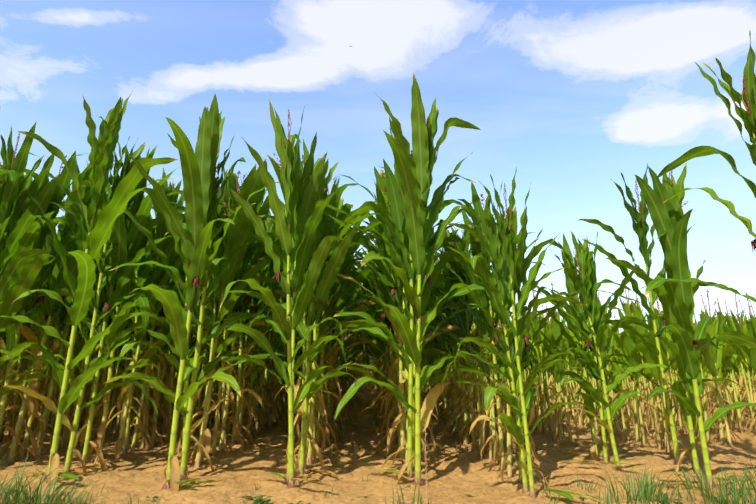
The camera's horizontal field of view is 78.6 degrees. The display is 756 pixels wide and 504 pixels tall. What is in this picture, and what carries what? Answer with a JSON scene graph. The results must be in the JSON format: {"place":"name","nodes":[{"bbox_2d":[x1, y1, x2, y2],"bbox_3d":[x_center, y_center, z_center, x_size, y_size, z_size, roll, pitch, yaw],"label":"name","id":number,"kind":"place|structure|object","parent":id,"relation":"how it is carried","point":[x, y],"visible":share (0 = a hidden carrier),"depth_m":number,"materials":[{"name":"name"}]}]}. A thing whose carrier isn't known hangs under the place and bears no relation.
{"place":"outdoors","nodes":[
{"label":"outdoors","id":0,"kind":"place"},
{"bbox_2d":[0,371,755,503],"bbox_3d":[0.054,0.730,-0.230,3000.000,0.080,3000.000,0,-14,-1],"label":"soil","id":1,"kind":"structure","parent":0,"point":[141,470],"depth_m":3.48,"materials":[{"name":"brown soil"}]},
{"bbox_2d":[23,359,153,401],"bbox_3d":[-7.106,3.446,16.586,1.908,3.051,22.436,0,-14,-1],"label":"corn row","id":2,"kind":"object","parent":1,"relation":"on","point":[41,387],"depth_m":9.75,"materials":[{"name":"green plant"}]},
{"bbox_2d":[0,327,190,406],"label":"corn row","id":3,"kind":"object","parent":1,"relation":"on","point":[51,372],"depth_m":8.42,"materials":[{"name":"green plant"}]},
{"bbox_2d":[0,324,191,417],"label":"corn row","id":4,"kind":"object","parent":1,"relation":"on","point":[23,359],"depth_m":7.16,"materials":[{"name":"green plant"}]},
{"bbox_2d":[0,231,261,423],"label":"corn row","id":5,"kind":"object","parent":1,"relation":"on","point":[15,368],"depth_m":6.21,"materials":[{"name":"green plant"}]},
{"bbox_2d":[0,121,281,463],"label":"corn row","id":6,"kind":"object","parent":1,"relation":"on","point":[24,263],"visible":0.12,"depth_m":3.87,"materials":[{"name":"green plant"}]},
{"bbox_2d":[0,163,281,441],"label":"corn row","id":7,"kind":"object","parent":1,"relation":"on","point":[22,338],"visible":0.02,"depth_m":5.30,"materials":[{"name":"green plant"}]},
{"bbox_2d":[0,88,297,491],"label":"corn row","id":8,"kind":"object","parent":1,"relation":"on","point":[128,239],"visible":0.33,"depth_m":3.71,"materials":[{"name":"green plant"}]},
{"bbox_2d":[101,94,339,491],"bbox_3d":[-1.630,4.951,22.864,1.677,3.016,41.593,0,-14,-1],"label":"corn row","id":9,"kind":"object","parent":1,"relation":"on","point":[213,223],"visible":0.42,"depth_m":3.67,"materials":[{"name":"green plant"}]},
{"bbox_2d":[220,98,392,487],"bbox_3d":[-0.819,4.978,22.947,1.737,3.018,41.554,0,-14,-1],"label":"corn row","id":10,"kind":"object","parent":1,"relation":"on","point":[312,237],"visible":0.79,"depth_m":3.50,"materials":[{"name":"green plant"}]},
{"bbox_2d":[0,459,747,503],"bbox_3d":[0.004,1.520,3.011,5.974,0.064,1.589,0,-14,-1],"label":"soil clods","id":11,"kind":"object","parent":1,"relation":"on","point":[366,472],"visible":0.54,"depth_m":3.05,"materials":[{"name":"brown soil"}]},
{"bbox_2d":[0,413,755,503],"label":"grass and weeds","id":12,"kind":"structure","parent":1,"relation":"on","point":[643,496],"depth_m":2.62,"materials":[{"name":"green plant"}]},
{"bbox_2d":[323,72,498,485],"bbox_3d":[-0.030,4.928,22.811,1.881,3.072,41.474,0,-14,-1],"label":"corn row","id":13,"kind":"object","parent":1,"relation":"on","point":[398,261],"visible":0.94,"depth_m":3.58,"materials":[{"name":"green plant"}]},
{"bbox_2d":[389,166,591,498],"bbox_3d":[0.677,4.941,22.828,1.825,3.023,41.180,0,-14,-1],"label":"corn row","id":14,"kind":"object","parent":1,"relation":"on","point":[500,246],"visible":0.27,"depth_m":3.40,"materials":[{"name":"green plant"}]},
{"bbox_2d":[422,231,673,471],"bbox_3d":[1.567,5.443,23.197,1.112,2.066,40.665,0,-14,-1],"label":"corn row","id":15,"kind":"object","parent":1,"relation":"on","point":[582,279],"visible":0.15,"depth_m":3.93,"materials":[{"name":"green plant"}]},
{"bbox_2d":[447,289,678,451],"bbox_3d":[2.339,5.661,23.479,1.127,1.772,39.769,0,-14,-1],"label":"corn row","id":16,"kind":"object","parent":1,"relation":"on","point":[634,347],"visible":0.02,"depth_m":4.75,"materials":[{"name":"green plant"}]},
{"bbox_2d":[446,289,742,446],"bbox_3d":[3.150,5.705,23.623,1.065,1.785,39.499,0,-14,-1],"label":"corn row","id":17,"kind":"object","parent":1,"relation":"on","point":[713,356],"visible":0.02,"depth_m":4.95,"materials":[{"name":"green plant"}]},
{"bbox_2d":[485,293,755,434],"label":"corn row","id":18,"kind":"object","parent":1,"relation":"on","point":[743,327],"visible":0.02,"depth_m":5.42,"materials":[{"name":"green plant"}]},
{"bbox_2d":[526,300,755,421],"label":"corn row","id":19,"kind":"object","parent":1,"relation":"on","point":[731,325],"visible":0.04,"depth_m":6.42,"materials":[{"name":"green plant"}]},
{"bbox_2d":[579,163,740,464],"bbox_3d":[2.288,0.436,3.850,1.075,2.540,0.526,-3,-14,14],"label":"corn plant","id":20,"kind":"object","parent":1,"relation":"on","point":[641,228],"visible":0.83,"depth_m":3.90,"materials":[{"name":"green plant"}]},
{"bbox_2d":[566,331,755,408],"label":"corn row","id":21,"kind":"object","parent":1,"relation":"on","point":[729,385],"depth_m":8.58,"materials":[{"name":"green plant"}]},
{"bbox_2d":[567,305,755,414],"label":"corn row","id":22,"kind":"object","parent":1,"relation":"on","point":[735,364],"visible":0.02,"depth_m":7.50,"materials":[{"name":"green plant"}]},
{"bbox_2d":[567,367,755,399],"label":"corn row","id":23,"kind":"object","parent":1,"relation":"on","point":[744,389],"depth_m":10.14,"materials":[{"name":"green plant"}]},
{"bbox_2d":[591,363,755,402],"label":"corn row","id":24,"kind":"object","parent":1,"relation":"on","point":[709,375],"visible":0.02,"depth_m":9.99,"materials":[{"name":"green plant"}]},
{"bbox_2d":[606,194,750,477],"bbox_3d":[2.264,0.609,3.476,1.024,2.216,0.466,7,-15,-26],"label":"corn plant","id":25,"kind":"object","parent":1,"relation":"on","point":[680,386],"visible":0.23,"depth_m":3.39,"materials":[{"name":"green plant"}]},
{"bbox_2d":[635,162,755,487],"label":"corn plant","id":26,"kind":"object","parent":1,"relation":"on","point":[670,217],"visible":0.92,"depth_m":3.22,"materials":[{"name":"green plant"}]},
{"bbox_2d":[640,32,755,350],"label":"corn plant","id":27,"kind":"object","parent":1,"relation":"on","point":[747,96],"visible":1,"depth_m":3.01,"materials":[{"name":"green plant"}]},
{"bbox_2d":[0,0,755,333],"label":"sky","id":28,"kind":"structure","parent":0,"point":[574,95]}
]}

